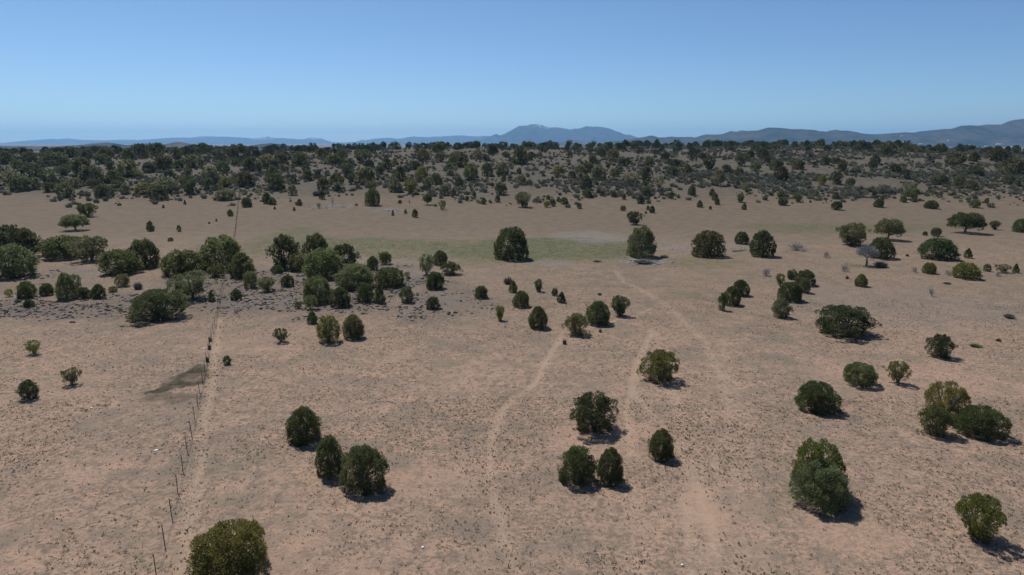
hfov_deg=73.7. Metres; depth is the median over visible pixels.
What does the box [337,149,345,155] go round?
juniper tree
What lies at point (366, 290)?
juniper tree
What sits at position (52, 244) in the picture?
juniper tree
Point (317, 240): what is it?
juniper tree
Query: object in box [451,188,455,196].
juniper tree
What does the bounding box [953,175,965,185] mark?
juniper tree
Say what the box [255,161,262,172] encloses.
juniper tree
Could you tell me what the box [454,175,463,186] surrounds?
juniper tree
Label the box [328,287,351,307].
juniper tree
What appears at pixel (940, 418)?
juniper tree
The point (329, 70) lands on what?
sky
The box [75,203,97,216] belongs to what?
juniper tree
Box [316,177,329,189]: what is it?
juniper tree
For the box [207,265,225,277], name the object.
juniper tree
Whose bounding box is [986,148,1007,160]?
juniper tree
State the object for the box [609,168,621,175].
juniper tree
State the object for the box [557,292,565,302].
juniper tree
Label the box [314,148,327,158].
juniper tree
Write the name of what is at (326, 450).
juniper tree
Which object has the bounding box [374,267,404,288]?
juniper tree
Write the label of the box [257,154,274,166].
juniper tree
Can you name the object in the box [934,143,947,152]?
juniper tree
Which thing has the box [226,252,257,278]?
juniper tree
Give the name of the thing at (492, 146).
juniper tree
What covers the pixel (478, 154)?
juniper tree
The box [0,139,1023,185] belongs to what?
distant junipers
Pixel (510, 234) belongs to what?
juniper tree
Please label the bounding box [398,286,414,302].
juniper tree
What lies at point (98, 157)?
juniper tree
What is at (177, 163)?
juniper tree
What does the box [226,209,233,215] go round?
juniper tree
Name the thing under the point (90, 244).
juniper tree
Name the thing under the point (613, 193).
juniper tree
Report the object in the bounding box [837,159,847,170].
juniper tree
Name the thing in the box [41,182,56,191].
juniper tree
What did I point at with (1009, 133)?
wooded hills
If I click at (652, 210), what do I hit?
juniper tree
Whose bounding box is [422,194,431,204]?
juniper tree
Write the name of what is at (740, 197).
juniper tree
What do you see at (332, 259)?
juniper tree
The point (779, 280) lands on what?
juniper tree
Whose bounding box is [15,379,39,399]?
juniper tree
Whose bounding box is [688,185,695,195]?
juniper tree
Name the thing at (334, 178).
juniper tree
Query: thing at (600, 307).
juniper tree
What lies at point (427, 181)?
juniper tree
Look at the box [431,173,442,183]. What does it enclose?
juniper tree
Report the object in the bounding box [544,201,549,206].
juniper tree
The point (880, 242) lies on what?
juniper tree
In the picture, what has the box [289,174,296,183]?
juniper tree
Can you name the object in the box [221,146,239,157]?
juniper tree
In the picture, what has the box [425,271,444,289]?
juniper tree
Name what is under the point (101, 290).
juniper tree
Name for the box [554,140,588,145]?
foothills
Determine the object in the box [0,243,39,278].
juniper tree
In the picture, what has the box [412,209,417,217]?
juniper tree
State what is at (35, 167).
juniper tree
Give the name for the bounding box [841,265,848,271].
dead shrub
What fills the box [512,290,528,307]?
juniper tree
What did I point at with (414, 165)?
juniper tree
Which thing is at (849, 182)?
juniper tree
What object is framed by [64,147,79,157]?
juniper tree
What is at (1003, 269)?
juniper tree
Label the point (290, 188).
juniper tree
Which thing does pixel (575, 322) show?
juniper tree
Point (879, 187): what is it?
juniper tree
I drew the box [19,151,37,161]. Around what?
juniper tree
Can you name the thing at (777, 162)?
juniper tree
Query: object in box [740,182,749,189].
juniper tree
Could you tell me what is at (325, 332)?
juniper tree
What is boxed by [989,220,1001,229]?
juniper tree
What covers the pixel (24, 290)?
juniper tree
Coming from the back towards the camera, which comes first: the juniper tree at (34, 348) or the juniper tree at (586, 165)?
the juniper tree at (586, 165)
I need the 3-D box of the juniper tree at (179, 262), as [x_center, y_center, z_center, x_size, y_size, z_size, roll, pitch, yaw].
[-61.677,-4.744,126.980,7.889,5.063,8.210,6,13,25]
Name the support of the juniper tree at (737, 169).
on the ground
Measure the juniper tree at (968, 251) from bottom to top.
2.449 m
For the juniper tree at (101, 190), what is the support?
on the ground
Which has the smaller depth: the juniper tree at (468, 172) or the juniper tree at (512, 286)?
the juniper tree at (512, 286)
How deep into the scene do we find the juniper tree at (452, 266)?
126.36 m
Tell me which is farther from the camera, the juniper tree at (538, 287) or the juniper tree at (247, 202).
the juniper tree at (247, 202)
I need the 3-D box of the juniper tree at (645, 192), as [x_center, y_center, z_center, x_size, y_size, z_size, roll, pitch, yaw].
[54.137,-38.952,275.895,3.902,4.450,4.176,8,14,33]
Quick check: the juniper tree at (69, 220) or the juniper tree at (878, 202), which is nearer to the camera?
the juniper tree at (69, 220)
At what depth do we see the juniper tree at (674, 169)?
331.68 m
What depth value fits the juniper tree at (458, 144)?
491.57 m
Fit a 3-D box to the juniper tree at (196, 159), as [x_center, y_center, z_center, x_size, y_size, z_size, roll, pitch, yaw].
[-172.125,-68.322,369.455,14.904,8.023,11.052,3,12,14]
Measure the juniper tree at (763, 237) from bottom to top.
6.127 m
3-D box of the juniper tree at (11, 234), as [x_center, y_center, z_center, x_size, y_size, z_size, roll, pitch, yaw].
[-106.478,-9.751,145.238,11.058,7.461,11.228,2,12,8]
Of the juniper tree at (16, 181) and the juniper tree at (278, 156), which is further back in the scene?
the juniper tree at (278, 156)
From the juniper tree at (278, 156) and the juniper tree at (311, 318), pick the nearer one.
the juniper tree at (311, 318)
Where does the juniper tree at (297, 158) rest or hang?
on the ground
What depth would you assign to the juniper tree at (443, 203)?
240.02 m
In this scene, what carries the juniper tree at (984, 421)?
on the ground
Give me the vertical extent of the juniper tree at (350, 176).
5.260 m
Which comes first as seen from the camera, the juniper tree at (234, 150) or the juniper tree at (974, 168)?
the juniper tree at (974, 168)
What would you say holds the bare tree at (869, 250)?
on the ground
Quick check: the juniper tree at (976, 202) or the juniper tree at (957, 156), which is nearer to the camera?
the juniper tree at (976, 202)
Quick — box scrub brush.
[0,144,1023,207]
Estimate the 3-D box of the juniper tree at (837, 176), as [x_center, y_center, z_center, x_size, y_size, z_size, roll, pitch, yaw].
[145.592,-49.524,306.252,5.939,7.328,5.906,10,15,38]
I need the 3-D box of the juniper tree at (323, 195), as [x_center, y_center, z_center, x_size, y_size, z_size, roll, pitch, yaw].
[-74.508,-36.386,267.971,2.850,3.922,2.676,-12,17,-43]
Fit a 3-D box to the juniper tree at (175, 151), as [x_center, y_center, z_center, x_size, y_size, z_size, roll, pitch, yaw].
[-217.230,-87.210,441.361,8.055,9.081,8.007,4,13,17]
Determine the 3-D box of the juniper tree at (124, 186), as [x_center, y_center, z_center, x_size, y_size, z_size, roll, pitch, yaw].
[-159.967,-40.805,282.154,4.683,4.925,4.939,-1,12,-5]
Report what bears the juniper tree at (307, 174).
on the ground
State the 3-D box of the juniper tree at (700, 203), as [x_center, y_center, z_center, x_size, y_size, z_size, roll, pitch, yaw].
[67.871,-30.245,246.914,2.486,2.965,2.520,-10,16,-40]
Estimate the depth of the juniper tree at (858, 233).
160.96 m
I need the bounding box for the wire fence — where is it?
[150,187,239,574]
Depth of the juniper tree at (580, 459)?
48.92 m
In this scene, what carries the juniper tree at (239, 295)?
on the ground
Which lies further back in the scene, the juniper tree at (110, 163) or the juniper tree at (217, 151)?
the juniper tree at (217, 151)
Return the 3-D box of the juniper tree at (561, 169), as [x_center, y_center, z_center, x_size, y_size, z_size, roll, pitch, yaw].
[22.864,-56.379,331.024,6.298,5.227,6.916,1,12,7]
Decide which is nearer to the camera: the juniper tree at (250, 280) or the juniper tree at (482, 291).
the juniper tree at (482, 291)
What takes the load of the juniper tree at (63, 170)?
on the ground
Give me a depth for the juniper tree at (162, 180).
284.23 m
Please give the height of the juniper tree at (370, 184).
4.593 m
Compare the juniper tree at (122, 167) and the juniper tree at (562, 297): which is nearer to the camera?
the juniper tree at (562, 297)
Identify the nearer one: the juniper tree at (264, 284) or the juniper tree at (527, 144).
the juniper tree at (264, 284)
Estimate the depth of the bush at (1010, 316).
94.97 m
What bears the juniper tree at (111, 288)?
on the ground
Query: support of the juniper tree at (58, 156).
on the ground
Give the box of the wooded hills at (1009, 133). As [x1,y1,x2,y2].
[574,119,1023,146]
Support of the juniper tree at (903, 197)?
on the ground
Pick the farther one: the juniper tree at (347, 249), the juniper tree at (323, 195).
the juniper tree at (323, 195)
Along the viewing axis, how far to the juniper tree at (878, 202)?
246.27 m
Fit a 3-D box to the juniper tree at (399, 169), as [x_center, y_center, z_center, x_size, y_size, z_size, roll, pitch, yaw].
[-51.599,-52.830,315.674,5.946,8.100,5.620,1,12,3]
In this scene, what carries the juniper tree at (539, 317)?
on the ground
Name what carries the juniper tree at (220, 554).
on the ground
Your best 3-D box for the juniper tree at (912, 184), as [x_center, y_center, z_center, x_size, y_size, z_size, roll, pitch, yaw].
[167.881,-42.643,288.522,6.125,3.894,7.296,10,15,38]
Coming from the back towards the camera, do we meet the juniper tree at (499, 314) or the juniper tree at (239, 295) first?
the juniper tree at (239, 295)
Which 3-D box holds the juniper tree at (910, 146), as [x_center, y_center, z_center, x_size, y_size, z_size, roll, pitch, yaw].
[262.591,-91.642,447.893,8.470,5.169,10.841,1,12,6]
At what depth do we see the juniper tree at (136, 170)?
327.88 m
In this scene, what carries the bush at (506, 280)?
on the ground
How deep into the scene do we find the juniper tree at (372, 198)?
250.68 m
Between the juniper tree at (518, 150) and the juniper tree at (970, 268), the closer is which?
the juniper tree at (970, 268)
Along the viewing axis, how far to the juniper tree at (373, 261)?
130.91 m
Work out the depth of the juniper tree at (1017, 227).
185.80 m
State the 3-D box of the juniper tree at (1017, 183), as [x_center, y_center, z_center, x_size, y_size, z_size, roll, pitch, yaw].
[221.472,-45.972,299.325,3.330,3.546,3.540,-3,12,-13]
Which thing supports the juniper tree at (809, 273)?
on the ground
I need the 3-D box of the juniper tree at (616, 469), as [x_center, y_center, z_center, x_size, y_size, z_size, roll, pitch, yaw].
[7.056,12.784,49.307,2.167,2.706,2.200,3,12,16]
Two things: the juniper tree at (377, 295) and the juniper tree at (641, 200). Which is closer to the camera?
the juniper tree at (377, 295)
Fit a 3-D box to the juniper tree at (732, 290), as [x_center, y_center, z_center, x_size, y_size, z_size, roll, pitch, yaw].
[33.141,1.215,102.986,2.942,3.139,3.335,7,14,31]
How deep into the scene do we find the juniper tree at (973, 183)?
289.60 m
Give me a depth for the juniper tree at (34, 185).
293.91 m
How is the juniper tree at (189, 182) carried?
on the ground
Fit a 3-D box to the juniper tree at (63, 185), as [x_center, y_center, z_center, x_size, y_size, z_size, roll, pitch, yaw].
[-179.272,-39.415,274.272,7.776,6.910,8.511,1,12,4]
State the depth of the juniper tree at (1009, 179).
304.12 m
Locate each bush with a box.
[133,281,143,289]
[312,190,321,195]
[502,275,512,284]
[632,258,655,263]
[873,260,888,267]
[879,188,889,193]
[967,343,981,347]
[1003,313,1015,318]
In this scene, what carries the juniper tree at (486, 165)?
on the ground
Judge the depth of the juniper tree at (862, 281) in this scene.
116.04 m
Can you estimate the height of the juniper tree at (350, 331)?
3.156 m
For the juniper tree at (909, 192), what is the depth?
264.83 m
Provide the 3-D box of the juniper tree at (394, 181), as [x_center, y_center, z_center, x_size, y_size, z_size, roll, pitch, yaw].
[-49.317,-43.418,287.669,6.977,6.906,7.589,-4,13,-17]
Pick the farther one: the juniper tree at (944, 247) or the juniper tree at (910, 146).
the juniper tree at (910, 146)
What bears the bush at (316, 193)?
on the ground
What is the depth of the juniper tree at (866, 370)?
68.45 m
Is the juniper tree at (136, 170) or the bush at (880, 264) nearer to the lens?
the bush at (880, 264)
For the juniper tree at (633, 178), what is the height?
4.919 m
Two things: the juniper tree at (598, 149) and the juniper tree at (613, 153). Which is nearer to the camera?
the juniper tree at (613, 153)
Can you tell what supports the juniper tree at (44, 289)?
on the ground
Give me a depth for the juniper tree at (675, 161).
366.48 m
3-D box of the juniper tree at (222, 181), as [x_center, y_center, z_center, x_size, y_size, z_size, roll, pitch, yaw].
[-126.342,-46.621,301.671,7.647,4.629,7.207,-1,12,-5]
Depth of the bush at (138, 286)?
114.38 m
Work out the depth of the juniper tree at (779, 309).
94.94 m
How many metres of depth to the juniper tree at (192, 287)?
106.29 m
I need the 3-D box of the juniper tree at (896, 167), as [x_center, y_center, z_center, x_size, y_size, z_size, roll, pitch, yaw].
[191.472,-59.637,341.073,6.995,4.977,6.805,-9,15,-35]
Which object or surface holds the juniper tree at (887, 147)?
on the ground
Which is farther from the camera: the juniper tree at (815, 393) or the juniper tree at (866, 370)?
the juniper tree at (866, 370)
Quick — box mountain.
[479,124,637,144]
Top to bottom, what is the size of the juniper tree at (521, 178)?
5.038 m
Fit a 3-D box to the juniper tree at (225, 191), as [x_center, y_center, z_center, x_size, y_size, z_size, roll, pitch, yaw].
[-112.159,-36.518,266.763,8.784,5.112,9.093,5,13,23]
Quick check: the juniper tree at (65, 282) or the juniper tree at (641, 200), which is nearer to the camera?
the juniper tree at (65, 282)
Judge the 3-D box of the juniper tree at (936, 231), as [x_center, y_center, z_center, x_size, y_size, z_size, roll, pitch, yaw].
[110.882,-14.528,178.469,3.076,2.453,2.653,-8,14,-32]
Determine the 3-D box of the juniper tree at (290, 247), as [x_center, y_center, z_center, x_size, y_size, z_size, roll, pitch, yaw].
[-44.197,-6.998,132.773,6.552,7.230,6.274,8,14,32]
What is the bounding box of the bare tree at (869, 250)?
[856,243,880,265]
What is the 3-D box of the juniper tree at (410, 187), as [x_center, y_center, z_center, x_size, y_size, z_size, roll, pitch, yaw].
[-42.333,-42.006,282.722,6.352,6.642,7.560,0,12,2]
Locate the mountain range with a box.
[0,135,489,143]
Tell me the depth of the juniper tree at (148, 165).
346.33 m
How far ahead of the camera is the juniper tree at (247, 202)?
247.75 m
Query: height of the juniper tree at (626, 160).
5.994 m
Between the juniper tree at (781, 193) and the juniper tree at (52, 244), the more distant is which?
the juniper tree at (781, 193)
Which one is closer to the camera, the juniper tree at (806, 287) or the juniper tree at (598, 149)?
the juniper tree at (806, 287)
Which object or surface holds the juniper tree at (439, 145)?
on the ground
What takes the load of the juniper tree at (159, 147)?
on the ground
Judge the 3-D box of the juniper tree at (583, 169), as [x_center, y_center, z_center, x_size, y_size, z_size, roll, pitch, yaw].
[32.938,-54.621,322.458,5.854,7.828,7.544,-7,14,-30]
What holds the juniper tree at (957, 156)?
on the ground
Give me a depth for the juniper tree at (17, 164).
359.94 m
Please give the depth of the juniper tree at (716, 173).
301.48 m
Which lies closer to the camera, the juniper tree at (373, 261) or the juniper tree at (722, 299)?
the juniper tree at (722, 299)
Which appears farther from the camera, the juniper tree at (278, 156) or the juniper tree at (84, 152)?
the juniper tree at (84, 152)
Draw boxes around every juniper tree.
[0,151,14,163]
[0,167,18,183]
[0,224,42,258]
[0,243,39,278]
[4,289,13,296]
[6,174,32,190]
[9,158,23,169]
[14,281,38,298]
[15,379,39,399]
[18,161,45,177]
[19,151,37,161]
[23,299,34,306]
[23,339,40,353]
[32,177,41,187]
[36,234,95,260]
[37,169,59,182]
[38,283,53,295]
[41,151,69,164]
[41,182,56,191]
[53,165,71,174]
[53,181,74,196]
[54,272,76,299]
[57,214,90,229]
[60,235,107,261]
[60,367,82,384]
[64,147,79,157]
[65,177,82,187]
[69,274,81,293]
[70,157,92,176]
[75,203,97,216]
[76,287,90,298]
[77,148,93,157]
[77,165,104,183]
[85,178,99,186]
[90,283,105,298]
[91,153,110,163]
[93,184,114,196]
[95,249,144,274]
[97,147,114,156]
[102,160,115,169]
[104,170,123,182]
[107,286,117,291]
[111,179,121,188]
[114,274,129,286]
[116,158,138,176]
[116,288,190,321]
[119,183,130,193]
[120,148,134,158]
[125,238,160,268]
[129,143,146,155]
[131,167,141,175]
[133,182,151,193]
[142,162,156,172]
[144,142,166,155]
[145,221,155,230]
[146,184,166,199]
[150,175,181,192]
[153,153,173,170]
[158,248,207,276]
[165,270,217,298]
[168,146,183,158]
[173,159,182,167]
[176,175,186,184]
[178,176,197,193]
[180,154,205,167]
[183,168,192,174]
[183,517,268,574]
[193,142,211,153]
[197,234,245,269]
[200,165,221,183]
[201,178,213,189]
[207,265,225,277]
[207,290,215,301]
[211,148,221,157]
[214,160,230,172]
[214,188,236,199]
[217,177,234,186]
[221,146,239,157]
[222,355,231,364]
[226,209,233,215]
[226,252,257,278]
[230,158,238,164]
[230,289,242,300]
[235,170,257,186]
[240,156,256,170]
[241,197,251,206]
[243,270,257,288]
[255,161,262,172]
[255,188,262,194]
[255,276,275,291]
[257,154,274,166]
[262,192,271,203]
[263,164,281,177]
[265,233,303,268]
[266,172,285,189]
[268,197,276,204]
[270,265,283,273]
[272,328,290,341]
[273,152,287,162]
[280,275,293,286]
[285,406,322,446]
[287,183,296,194]
[287,252,309,270]
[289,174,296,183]
[290,151,310,164]
[293,301,301,308]
[301,232,328,263]
[301,247,343,278]
[302,168,312,179]
[302,275,332,303]
[303,295,318,307]
[307,311,317,323]
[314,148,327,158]
[314,434,343,479]
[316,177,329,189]
[316,315,340,342]
[319,190,325,198]
[324,153,340,163]
[328,172,345,189]
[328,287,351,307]
[333,243,361,266]
[333,263,374,290]
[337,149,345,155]
[338,443,389,495]
[340,162,351,169]
[341,314,365,339]
[347,173,356,183]
[353,149,372,161]
[356,282,373,302]
[357,167,375,183]
[364,188,380,205]
[365,180,376,188]
[366,255,378,270]
[373,282,385,303]
[374,165,384,173]
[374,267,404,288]
[379,252,391,263]
[381,157,392,168]
[387,176,402,191]
[394,165,406,180]
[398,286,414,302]
[402,179,417,192]
[408,160,421,169]
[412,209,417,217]
[415,166,428,179]
[416,149,429,159]
[418,254,434,274]
[421,176,435,188]
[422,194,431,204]
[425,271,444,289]
[425,296,440,309]
[431,142,446,151]
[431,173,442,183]
[432,250,447,264]
[435,153,446,161]
[439,183,449,194]
[439,200,445,209]
[440,261,461,274]
[442,162,459,174]
[447,151,468,166]
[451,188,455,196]
[453,142,463,149]
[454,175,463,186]
[462,161,477,179]
[473,149,482,158]
[474,286,487,298]
[481,161,493,175]
[487,143,497,153]
[493,226,529,259]
[494,182,507,194]
[495,162,509,173]
[495,305,504,319]
[508,280,517,292]
[512,145,528,163]
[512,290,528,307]
[514,191,531,206]
[516,174,525,183]
[524,142,531,146]
[528,306,547,328]
[534,279,542,291]
[537,145,544,151]
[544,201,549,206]
[550,199,555,205]
[551,288,557,295]
[553,166,565,175]
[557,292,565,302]
[557,445,597,487]
[560,197,567,203]
[561,313,590,335]
[569,390,619,433]
[574,164,587,178]
[580,174,591,188]
[583,162,592,171]
[583,188,592,197]
[585,300,610,325]
[590,164,606,178]
[594,146,605,154]
[595,446,623,486]
[606,148,620,160]
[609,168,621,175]
[610,295,630,315]
[611,190,616,196]
[618,156,631,165]
[622,173,640,181]
[626,225,656,257]
[627,211,644,224]
[636,349,680,383]
[637,195,644,203]
[640,166,653,179]
[641,186,649,195]
[643,155,654,165]
[647,428,673,462]
[649,205,654,212]
[653,176,665,186]
[666,166,679,175]
[669,159,681,165]
[681,163,691,172]
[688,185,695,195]
[690,230,726,257]
[697,200,702,206]
[702,155,716,168]
[710,168,726,185]
[712,192,717,200]
[717,292,727,310]
[721,164,732,171]
[724,285,741,305]
[733,153,750,165]
[734,166,742,175]
[734,231,749,243]
[734,279,750,296]
[737,194,744,201]
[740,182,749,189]
[749,162,760,170]
[749,230,776,256]
[755,147,769,158]
[769,159,783,169]
[771,298,793,318]
[772,165,789,180]
[775,273,785,285]
[777,191,784,197]
[777,282,802,302]
[778,196,788,204]
[787,269,796,279]
[788,459,854,516]
[790,437,845,496]
[791,159,804,168]
[792,192,801,201]
[794,269,815,285]
[794,380,843,414]
[799,277,810,292]
[813,304,881,337]
[817,174,826,184]
[820,155,830,164]
[830,170,843,183]
[831,201,842,209]
[835,222,871,245]
[836,141,850,146]
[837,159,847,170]
[842,361,878,387]
[845,177,855,186]
[852,165,860,171]
[854,274,867,286]
[855,140,867,148]
[869,236,896,258]
[870,154,881,162]
[873,198,883,207]
[873,218,906,236]
[875,184,893,191]
[877,141,897,154]
[882,361,911,382]
[888,163,901,171]
[900,195,906,201]
[903,182,917,189]
[904,187,920,196]
[905,144,918,150]
[916,405,962,437]
[917,236,960,260]
[921,262,936,273]
[923,200,939,208]
[924,333,958,358]
[924,381,971,419]
[930,172,948,183]
[930,227,942,235]
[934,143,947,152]
[944,151,968,164]
[946,211,987,232]
[951,262,981,279]
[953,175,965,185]
[954,492,1006,544]
[955,403,1012,441]
[963,248,972,257]
[964,179,980,189]
[965,145,975,149]
[965,165,984,173]
[967,151,980,161]
[968,199,980,207]
[983,264,991,270]
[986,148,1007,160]
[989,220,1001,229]
[995,264,1011,272]
[999,156,1023,174]
[1000,175,1016,183]
[1011,218,1023,232]
[1012,263,1019,272]
[1013,179,1020,185]
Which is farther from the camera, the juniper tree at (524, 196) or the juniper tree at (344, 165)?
the juniper tree at (344, 165)
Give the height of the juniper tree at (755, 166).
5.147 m
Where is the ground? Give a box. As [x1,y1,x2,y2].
[0,144,1023,574]
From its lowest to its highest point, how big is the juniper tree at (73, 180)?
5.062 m
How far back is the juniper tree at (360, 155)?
390.36 m
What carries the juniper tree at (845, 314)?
on the ground
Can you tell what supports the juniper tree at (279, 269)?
on the ground
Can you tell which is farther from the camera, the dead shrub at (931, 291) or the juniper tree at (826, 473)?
the dead shrub at (931, 291)
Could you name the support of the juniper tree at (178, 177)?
on the ground
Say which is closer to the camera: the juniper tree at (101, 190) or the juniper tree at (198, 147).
the juniper tree at (101, 190)
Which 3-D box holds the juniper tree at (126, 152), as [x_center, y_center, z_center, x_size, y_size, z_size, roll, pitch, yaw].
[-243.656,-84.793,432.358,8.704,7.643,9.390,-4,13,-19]
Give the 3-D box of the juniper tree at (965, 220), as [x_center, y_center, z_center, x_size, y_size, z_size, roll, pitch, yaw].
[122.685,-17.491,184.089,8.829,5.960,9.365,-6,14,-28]
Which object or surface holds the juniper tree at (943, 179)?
on the ground
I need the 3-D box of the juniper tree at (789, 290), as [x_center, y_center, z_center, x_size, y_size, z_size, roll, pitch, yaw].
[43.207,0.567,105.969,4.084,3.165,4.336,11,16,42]
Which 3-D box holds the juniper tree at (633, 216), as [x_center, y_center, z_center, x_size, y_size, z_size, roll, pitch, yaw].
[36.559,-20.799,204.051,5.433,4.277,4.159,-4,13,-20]
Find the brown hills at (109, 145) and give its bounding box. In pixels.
[0,142,306,150]
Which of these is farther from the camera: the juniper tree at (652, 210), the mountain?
the mountain
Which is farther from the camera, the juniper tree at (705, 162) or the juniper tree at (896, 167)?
the juniper tree at (705, 162)
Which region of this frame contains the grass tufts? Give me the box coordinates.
[0,224,1023,574]
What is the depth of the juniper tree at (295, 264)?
129.43 m
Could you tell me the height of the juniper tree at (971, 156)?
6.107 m
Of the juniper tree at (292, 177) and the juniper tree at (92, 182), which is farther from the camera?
the juniper tree at (292, 177)
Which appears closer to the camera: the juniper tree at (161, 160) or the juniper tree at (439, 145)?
the juniper tree at (161, 160)
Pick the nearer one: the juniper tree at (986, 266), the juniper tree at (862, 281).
the juniper tree at (862, 281)
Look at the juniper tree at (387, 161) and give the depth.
355.59 m
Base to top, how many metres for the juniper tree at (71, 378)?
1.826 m
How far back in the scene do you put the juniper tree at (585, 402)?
57.33 m
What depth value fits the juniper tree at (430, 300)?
99.85 m
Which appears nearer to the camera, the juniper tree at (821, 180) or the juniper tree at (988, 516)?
the juniper tree at (988, 516)
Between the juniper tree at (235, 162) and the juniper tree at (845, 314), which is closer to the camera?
the juniper tree at (845, 314)
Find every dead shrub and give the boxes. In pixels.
[762,268,770,276]
[787,242,805,251]
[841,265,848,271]
[927,286,934,296]
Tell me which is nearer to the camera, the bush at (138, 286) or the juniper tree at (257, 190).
the bush at (138, 286)
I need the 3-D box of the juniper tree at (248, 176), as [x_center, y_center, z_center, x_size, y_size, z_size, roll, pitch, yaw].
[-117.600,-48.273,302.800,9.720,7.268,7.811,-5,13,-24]
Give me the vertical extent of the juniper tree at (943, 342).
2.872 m
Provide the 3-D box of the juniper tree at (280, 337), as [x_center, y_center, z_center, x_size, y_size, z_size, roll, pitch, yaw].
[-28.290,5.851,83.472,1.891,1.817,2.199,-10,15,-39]
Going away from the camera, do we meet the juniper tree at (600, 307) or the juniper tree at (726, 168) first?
the juniper tree at (600, 307)
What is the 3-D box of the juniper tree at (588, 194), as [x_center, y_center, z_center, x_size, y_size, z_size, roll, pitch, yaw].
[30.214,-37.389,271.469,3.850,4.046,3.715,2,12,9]
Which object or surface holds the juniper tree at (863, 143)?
on the ground
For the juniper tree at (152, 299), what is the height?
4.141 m
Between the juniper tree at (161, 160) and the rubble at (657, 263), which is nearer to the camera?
the rubble at (657, 263)
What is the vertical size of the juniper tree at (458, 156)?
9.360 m
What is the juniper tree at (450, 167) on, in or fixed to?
on the ground
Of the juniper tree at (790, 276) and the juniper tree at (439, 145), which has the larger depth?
the juniper tree at (439, 145)
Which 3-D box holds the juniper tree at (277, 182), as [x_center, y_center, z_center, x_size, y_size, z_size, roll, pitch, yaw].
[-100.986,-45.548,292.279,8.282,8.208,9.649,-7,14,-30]
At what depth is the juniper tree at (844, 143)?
512.35 m
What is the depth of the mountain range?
27810.11 m
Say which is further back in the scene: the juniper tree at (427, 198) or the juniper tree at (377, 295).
the juniper tree at (427, 198)
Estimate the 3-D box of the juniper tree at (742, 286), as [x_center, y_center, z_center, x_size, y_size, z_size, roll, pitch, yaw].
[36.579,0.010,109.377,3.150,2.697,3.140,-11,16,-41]
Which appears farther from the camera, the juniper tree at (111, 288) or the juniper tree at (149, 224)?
the juniper tree at (149, 224)
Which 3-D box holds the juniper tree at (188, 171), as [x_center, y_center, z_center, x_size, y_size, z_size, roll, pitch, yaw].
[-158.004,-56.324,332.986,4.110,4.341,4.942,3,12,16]
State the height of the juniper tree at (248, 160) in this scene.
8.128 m
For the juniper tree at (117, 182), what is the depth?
294.77 m
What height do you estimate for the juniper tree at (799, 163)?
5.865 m
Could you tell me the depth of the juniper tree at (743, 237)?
164.36 m
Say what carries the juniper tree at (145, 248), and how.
on the ground
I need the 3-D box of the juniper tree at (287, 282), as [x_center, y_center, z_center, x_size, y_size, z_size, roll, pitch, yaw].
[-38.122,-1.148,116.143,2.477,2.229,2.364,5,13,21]
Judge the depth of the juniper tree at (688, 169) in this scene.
340.80 m
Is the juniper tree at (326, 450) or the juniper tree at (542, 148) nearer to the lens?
the juniper tree at (326, 450)
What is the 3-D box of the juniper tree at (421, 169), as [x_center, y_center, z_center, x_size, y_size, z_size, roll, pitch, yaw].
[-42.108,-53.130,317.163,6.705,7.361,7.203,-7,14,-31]
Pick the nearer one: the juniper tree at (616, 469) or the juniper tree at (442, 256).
the juniper tree at (616, 469)
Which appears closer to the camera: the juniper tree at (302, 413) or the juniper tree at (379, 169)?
the juniper tree at (302, 413)
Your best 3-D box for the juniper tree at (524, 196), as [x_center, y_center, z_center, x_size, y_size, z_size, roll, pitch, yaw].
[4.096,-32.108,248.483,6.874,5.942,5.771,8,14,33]
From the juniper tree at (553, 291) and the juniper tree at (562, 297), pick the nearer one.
the juniper tree at (562, 297)
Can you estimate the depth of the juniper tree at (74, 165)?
329.59 m
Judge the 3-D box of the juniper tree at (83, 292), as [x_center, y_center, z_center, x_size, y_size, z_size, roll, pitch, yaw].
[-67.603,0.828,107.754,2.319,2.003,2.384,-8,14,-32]
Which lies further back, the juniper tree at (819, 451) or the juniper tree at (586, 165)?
the juniper tree at (586, 165)
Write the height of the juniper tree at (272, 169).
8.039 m
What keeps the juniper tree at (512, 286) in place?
on the ground
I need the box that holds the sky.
[0,0,1023,142]
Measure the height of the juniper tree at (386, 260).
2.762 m
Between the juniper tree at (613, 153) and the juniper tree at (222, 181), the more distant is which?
the juniper tree at (613, 153)
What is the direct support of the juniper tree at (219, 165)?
on the ground
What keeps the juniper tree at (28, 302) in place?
on the ground
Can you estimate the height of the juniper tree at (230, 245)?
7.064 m
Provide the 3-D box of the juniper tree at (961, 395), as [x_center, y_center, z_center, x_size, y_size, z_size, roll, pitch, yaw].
[38.585,9.970,60.570,3.526,3.460,3.690,2,12,10]
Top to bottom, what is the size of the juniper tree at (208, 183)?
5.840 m
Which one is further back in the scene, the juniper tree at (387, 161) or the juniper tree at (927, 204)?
the juniper tree at (387, 161)
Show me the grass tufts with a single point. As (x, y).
(522, 424)
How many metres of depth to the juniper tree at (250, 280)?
115.06 m
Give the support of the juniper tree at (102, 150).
on the ground
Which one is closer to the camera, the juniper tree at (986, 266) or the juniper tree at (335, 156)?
the juniper tree at (986, 266)
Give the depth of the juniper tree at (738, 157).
368.39 m
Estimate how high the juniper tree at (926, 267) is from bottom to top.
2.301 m
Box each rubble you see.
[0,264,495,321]
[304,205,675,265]
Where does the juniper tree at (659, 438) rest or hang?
on the ground
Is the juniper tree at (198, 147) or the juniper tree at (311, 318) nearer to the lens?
the juniper tree at (311, 318)

